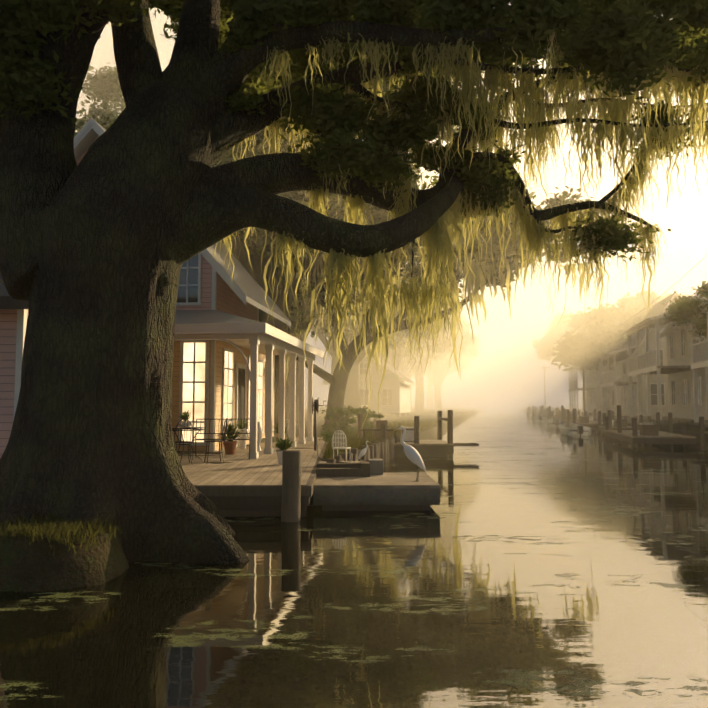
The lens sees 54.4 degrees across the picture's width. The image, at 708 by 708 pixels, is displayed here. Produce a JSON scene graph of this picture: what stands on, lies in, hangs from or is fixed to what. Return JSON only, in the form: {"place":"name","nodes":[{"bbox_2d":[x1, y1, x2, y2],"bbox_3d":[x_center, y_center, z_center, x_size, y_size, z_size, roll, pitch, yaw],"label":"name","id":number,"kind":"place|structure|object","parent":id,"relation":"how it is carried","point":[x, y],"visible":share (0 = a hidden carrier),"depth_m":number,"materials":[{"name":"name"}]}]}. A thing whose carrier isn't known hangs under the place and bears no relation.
{"place":"outdoors","nodes":[
{"label":"outdoors","id":0,"kind":"place"},
{"bbox_2d":[0,509,122,556],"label":"bank grass","id":1,"kind":"structure","parent":0,"point":[8,529],"depth_m":6.75,"materials":[{"name":"green plant"}]},
{"bbox_2d":[310,322,352,373],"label":"tree","id":2,"kind":"object","parent":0,"point":[330,349],"depth_m":69.94,"materials":[{"name":"plant"}]},
{"bbox_2d":[0,408,707,707],"bbox_3d":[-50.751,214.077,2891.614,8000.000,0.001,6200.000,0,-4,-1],"label":"canal water","id":3,"kind":"structure","parent":0,"point":[35,649],"depth_m":5.89,"materials":[{"name":"brown liquid"}]},
{"bbox_2d":[281,450,300,521],"bbox_3d":[-0.941,2.712,10.237,0.300,2.540,0.306,0,-4,-1],"label":"mooring piling","id":4,"kind":"object","parent":3,"relation":"in","point":[291,469],"visible":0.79,"depth_m":10.17,"materials":[{"name":"brown wood"}]},
{"bbox_2d":[532,414,546,421],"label":"skiff","id":5,"kind":"object","parent":3,"relation":"on","point":[540,418],"depth_m":70.75,"materials":[{"name":"paint"}]},
{"bbox_2d":[546,417,561,426],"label":"skiff","id":6,"kind":"object","parent":3,"relation":"on","point":[556,420],"depth_m":55.39,"materials":[{"name":"paint"}]},
{"bbox_2d":[560,421,591,435],"bbox_3d":[12.711,4.441,39.794,1.450,1.020,4.450,-1,-4,8],"label":"skiff","id":7,"kind":"object","parent":3,"relation":"in","point":[585,432],"depth_m":39.03,"materials":[{"name":"paint"}]},
{"bbox_2d":[0,406,707,591],"bbox_3d":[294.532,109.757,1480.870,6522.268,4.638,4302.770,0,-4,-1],"label":"terrain","id":8,"kind":"structure","parent":0,"point":[86,568],"depth_m":6.54,"materials":[{"name":"green plant"}]},
{"bbox_2d":[0,274,28,457],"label":"cottage wing","id":9,"kind":"structure","parent":8,"relation":"on","point":[9,324],"depth_m":11.48,"materials":[{"name":"white wood"}]},
{"bbox_2d":[75,62,125,131],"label":"tree","id":10,"kind":"object","parent":8,"relation":"on","point":[110,88],"depth_m":41.05,"materials":[{"name":"plant"}]},
{"bbox_2d":[74,117,323,458],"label":"pink cottage","id":11,"kind":"structure","parent":8,"relation":"on","point":[186,317],"depth_m":18.21,"materials":[{"name":"pink wood"}]},
{"bbox_2d":[74,88,428,430],"bbox_3d":[-4.940,-4.147,31.584,16.787,16.276,15.462,0,-4,-1],"label":"bank tree","id":12,"kind":"object","parent":8,"relation":"on","point":[288,195],"depth_m":31.22,"materials":[{"name":"green plant"}]},
{"bbox_2d":[178,437,326,516],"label":"porch deck","id":13,"kind":"structure","parent":8,"relation":"on","point":[215,484],"depth_m":11.28,"materials":[{"name":"brown wood"}]},
{"bbox_2d":[174,419,193,463],"bbox_3d":[-3.544,1.806,14.239,0.420,0.944,0.479,1,-4,-17],"label":"bistro chair","id":14,"kind":"object","parent":13,"relation":"on","point":[188,453],"visible":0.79,"depth_m":14.09,"materials":[{"name":"metal"}]},
{"bbox_2d":[172,423,204,462],"bbox_3d":[-3.664,1.911,14.909,0.847,0.837,0.847,0,-4,-1],"label":"bistro table","id":15,"kind":"object","parent":13,"relation":"on","point":[186,428],"visible":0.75,"depth_m":14.85,"materials":[{"name":"metal"}]},
{"bbox_2d":[178,410,190,422],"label":"table plant","id":16,"kind":"object","parent":15,"relation":"on","point":[184,415],"visible":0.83,"depth_m":14.90,"materials":[{"name":"green plant"}]},
{"bbox_2d":[204,418,227,463],"bbox_3d":[-2.930,1.832,14.585,0.479,0.944,0.420,1,-4,-17],"label":"bistro chair","id":17,"kind":"object","parent":13,"relation":"on","point":[223,439],"visible":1,"depth_m":14.63,"materials":[{"name":"metal"}]},
{"bbox_2d":[192,419,250,459],"bbox_3d":[-2.981,1.926,15.627,1.272,0.902,0.571,0,-4,-5],"label":"iron bench","id":18,"kind":"object","parent":13,"relation":"on","point":[195,439],"visible":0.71,"depth_m":15.79,"materials":[{"name":"black metal"}]},
{"bbox_2d":[217,423,242,454],"bbox_3d":[-3.031,2.059,16.962,0.921,0.827,0.823,0,-4,-1],"label":"potted plant","id":19,"kind":"object","parent":13,"relation":"on","point":[229,449],"visible":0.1,"depth_m":16.90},
{"bbox_2d":[235,419,249,448],"bbox_3d":[-3.113,2.204,19.234,0.681,0.871,0.711,0,-4,-1],"label":"potted plant","id":20,"kind":"object","parent":13,"relation":"on","point":[242,443],"depth_m":19.13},
{"bbox_2d":[257,421,289,450],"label":"porch urns","id":21,"kind":"object","parent":13,"relation":"on","point":[259,431],"depth_m":18.31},
{"bbox_2d":[272,423,288,441],"bbox_3d":[-2.248,2.376,20.894,0.693,0.772,0.925,0,-4,6],"label":"potted plant","id":22,"kind":"object","parent":13,"relation":"on","point":[276,429],"depth_m":20.85,"materials":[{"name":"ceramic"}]},
{"bbox_2d":[272,436,296,464],"bbox_3d":[-1.463,1.949,14.160,0.793,0.636,0.668,-1,-4,16],"label":"potted plant","id":23,"kind":"object","parent":13,"relation":"on","point":[285,444],"visible":0.58,"depth_m":14.07,"materials":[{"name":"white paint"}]},
{"bbox_2d":[312,397,348,462],"bbox_3d":[-0.595,1.701,16.215,0.626,1.432,5.086,1,-4,-11],"label":"lamp post","id":24,"kind":"object","parent":13,"relation":"on","point":[315,406],"visible":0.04,"depth_m":18.37,"materials":[{"name":"metal"}]},
{"bbox_2d":[318,426,348,444],"bbox_3d":[-0.491,2.618,21.420,1.295,0.729,1.548,0,-4,-1],"label":"shrub","id":25,"kind":"object","parent":13,"relation":"on","point":[327,436],"depth_m":21.09,"materials":[{"name":"green plant"}]},
{"bbox_2d":[232,218,362,421],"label":"bank tree","id":26,"kind":"object","parent":8,"relation":"on","point":[288,394],"depth_m":42.33,"materials":[{"name":"green plant"}]},
{"bbox_2d":[293,302,360,340],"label":"tree","id":27,"kind":"object","parent":8,"relation":"on","point":[326,313],"depth_m":49.90,"materials":[{"name":"green plant"}]},
{"bbox_2d":[321,405,360,432],"bbox_3d":[-0.542,2.938,29.823,1.771,1.465,2.091,0,-4,-1],"label":"bank shrub","id":28,"kind":"object","parent":8,"relation":"on","point":[345,420],"depth_m":29.54,"materials":[{"name":"green plant"}]},
{"bbox_2d":[0,0,707,563],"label":"live oak trunk and limbs","id":29,"kind":"object","parent":8,"relation":"on","point":[68,460],"visible":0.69,"depth_m":8.08,"materials":[{"name":"brown wood"}]},
{"bbox_2d":[148,0,488,143],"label":"tree foliage","id":30,"kind":"object","parent":29,"relation":"attached to","point":[168,9],"visible":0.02,"depth_m":13.72,"materials":[{"name":"green plant"}]},
{"bbox_2d":[0,0,707,282],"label":"tree foliage","id":31,"kind":"object","parent":29,"relation":"attached to","point":[619,34],"visible":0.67,"depth_m":8.38,"materials":[{"name":"green plant"}]},
{"bbox_2d":[411,240,414,277],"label":"live oak moss stems","id":32,"kind":"object","parent":29,"relation":"hanging from","point":[413,242],"visible":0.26,"depth_m":8.96,"materials":[{"name":"plant"}]},
{"bbox_2d":[213,29,707,437],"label":"spanish moss","id":33,"kind":"object","parent":29,"relation":"hanging from","point":[466,75],"visible":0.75,"depth_m":8.97,"materials":[{"name":"green plant"}]},
{"bbox_2d":[224,0,697,164],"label":"live oak sprig leaves","id":34,"kind":"object","parent":29,"relation":"attached to","point":[241,104],"visible":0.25,"depth_m":9.41,"materials":[{"name":"green plant"}]},
{"bbox_2d":[327,434,400,463],"bbox_3d":[0.573,3.192,19.087,0.249,1.479,10.696,-1,-4,11],"label":"timber bulkhead","id":35,"kind":"object","parent":8,"relation":"on","point":[375,450],"visible":0.06,"depth_m":18.82,"materials":[{"name":"brown wood"}]},
{"bbox_2d":[322,352,414,416],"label":"house","id":36,"kind":"structure","parent":8,"relation":"on","point":[385,386],"depth_m":67.24,"materials":[{"name":"white"}]},
{"bbox_2d":[355,406,383,428],"bbox_3d":[0.576,3.152,32.885,1.794,1.504,1.666,-3,-5,34],"label":"bank shrub","id":37,"kind":"object","parent":8,"relation":"on","point":[368,425],"depth_m":32.62,"materials":[{"name":"green plant"}]},
{"bbox_2d":[305,419,436,460],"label":"bank grass","id":38,"kind":"structure","parent":8,"relation":"on","point":[358,445],"depth_m":22.12,"materials":[{"name":"green plant"}]},
{"bbox_2d":[313,459,439,510],"bbox_3d":[0.335,2.833,12.906,2.070,1.690,3.600,0,-4,-1],"label":"dock","id":39,"kind":"object","parent":8,"relation":"on","point":[359,490],"visible":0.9,"depth_m":11.22,"materials":[{"name":"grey wood"}]},
{"bbox_2d":[332,430,350,461],"bbox_3d":[-0.259,1.915,14.302,0.334,0.686,0.320,-1,-4,19],"label":"chair","id":40,"kind":"object","parent":39,"relation":"on","point":[340,447],"visible":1,"depth_m":14.19,"materials":[{"name":"paint"}]},
{"bbox_2d":[358,441,370,458],"bbox_3d":[0.202,2.008,14.068,0.334,0.467,0.105,2,-4,-21],"label":"egret","id":41,"kind":"object","parent":39,"relation":"on","point":[362,453],"visible":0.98,"depth_m":14.02,"materials":[{"name":"white"}]},
{"bbox_2d":[392,426,427,481],"bbox_3d":[0.959,1.704,11.757,0.658,0.933,0.217,0,-4,-1],"label":"great egret","id":42,"kind":"object","parent":39,"relation":"on","point":[411,452],"visible":1,"depth_m":11.70,"materials":[{"name":"white"}]},
{"bbox_2d":[315,268,438,417],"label":"tree","id":43,"kind":"object","parent":8,"relation":"on","point":[395,341],"depth_m":58.87,"materials":[{"name":"plant"}]},
{"bbox_2d":[221,152,592,424],"bbox_3d":[1.561,-4.428,38.432,21.007,16.955,11.441,0,-4,-1],"label":"oak","id":44,"kind":"object","parent":8,"relation":"on","point":[495,244],"depth_m":36.31,"materials":[{"name":"green plant"}]},
{"bbox_2d":[239,143,589,383],"bbox_3d":[7.044,-4.976,45.963,65.645,16.195,61.386,0,-4,-1],"label":"spanish moss","id":45,"kind":"object","parent":44,"relation":"hanging from","point":[478,272],"depth_m":35.69,"materials":[{"name":"green plant"}]},
{"bbox_2d":[357,410,478,457],"bbox_3d":[2.045,3.447,23.722,4.230,3.050,2.600,0,-4,-1],"label":"dock","id":46,"kind":"object","parent":8,"relation":"on","point":[398,446],"depth_m":22.59,"materials":[{"name":"brown wood"}]},
{"bbox_2d":[378,290,463,413],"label":"tree","id":47,"kind":"object","parent":8,"relation":"on","point":[432,341],"depth_m":82.94,"materials":[{"name":"plant"}]},
{"bbox_2d":[380,321,475,405],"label":"tree","id":48,"kind":"object","parent":8,"relation":"on","point":[463,328],"depth_m":126.86,"materials":[{"name":"plant"}]},
{"bbox_2d":[400,319,476,411],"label":"tree","id":49,"kind":"object","parent":8,"relation":"on","point":[422,403],"depth_m":107.78,"materials":[{"name":"plant"}]},
{"bbox_2d":[426,359,469,405],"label":"tree","id":50,"kind":"object","parent":8,"relation":"on","point":[455,367],"depth_m":171.22,"materials":[{"name":"brown plant"}]},
{"bbox_2d":[425,333,480,409],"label":"tree","id":51,"kind":"object","parent":8,"relation":"on","point":[453,358],"depth_m":146.61,"materials":[{"name":"plant"}]},
{"bbox_2d":[531,312,586,409],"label":"tree","id":52,"kind":"object","parent":8,"relation":"on","point":[552,336],"depth_m":122.17,"materials":[{"name":"plant"}]},
{"bbox_2d":[568,364,620,414],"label":"house","id":53,"kind":"structure","parent":8,"relation":"on","point":[598,370],"depth_m":74.10,"materials":[{"name":"beige wood"}]},
{"bbox_2d":[546,297,661,412],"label":"tree","id":54,"kind":"object","parent":8,"relation":"on","point":[599,344],"depth_m":71.82,"materials":[{"name":"green plant"}]},
{"bbox_2d":[596,376,621,417],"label":"house","id":55,"kind":"structure","parent":8,"relation":"on","point":[619,378],"depth_m":64.80,"materials":[{"name":"beige wood"}]},
{"bbox_2d":[563,291,659,336],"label":"tree","id":56,"kind":"object","parent":8,"relation":"on","point":[636,312],"depth_m":84.56,"materials":[{"name":"green plant"}]},
{"bbox_2d":[527,405,707,449],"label":"bank docks","id":57,"kind":"object","parent":8,"relation":"on","point":[644,437],"depth_m":30.16,"materials":[{"name":"brown wood"}]},
{"bbox_2d":[539,254,707,415],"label":"utility poles","id":58,"kind":"object","parent":8,"relation":"on","point":[600,339],"depth_m":70.93,"materials":[{"name":"brown wood"}]},
{"bbox_2d":[599,293,679,419],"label":"house","id":59,"kind":"structure","parent":8,"relation":"on","point":[634,393],"depth_m":49.98,"materials":[{"name":"grey wood"}]},
{"bbox_2d":[623,282,707,427],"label":"house","id":60,"kind":"structure","parent":8,"relation":"on","point":[687,355],"depth_m":40.03,"materials":[{"name":"white wood"}]},
{"bbox_2d":[662,281,707,340],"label":"tree","id":61,"kind":"object","parent":8,"relation":"on","point":[687,305],"depth_m":30.53,"materials":[{"name":"green plant"}]},
{"bbox_2d":[691,300,707,433],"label":"house","id":62,"kind":"structure","parent":8,"relation":"on","point":[694,372],"depth_m":31.57,"materials":[{"name":"white wood"}]},
{"bbox_2d":[0,0,707,707],"label":"sky","id":63,"kind":"structure","parent":0,"point":[506,374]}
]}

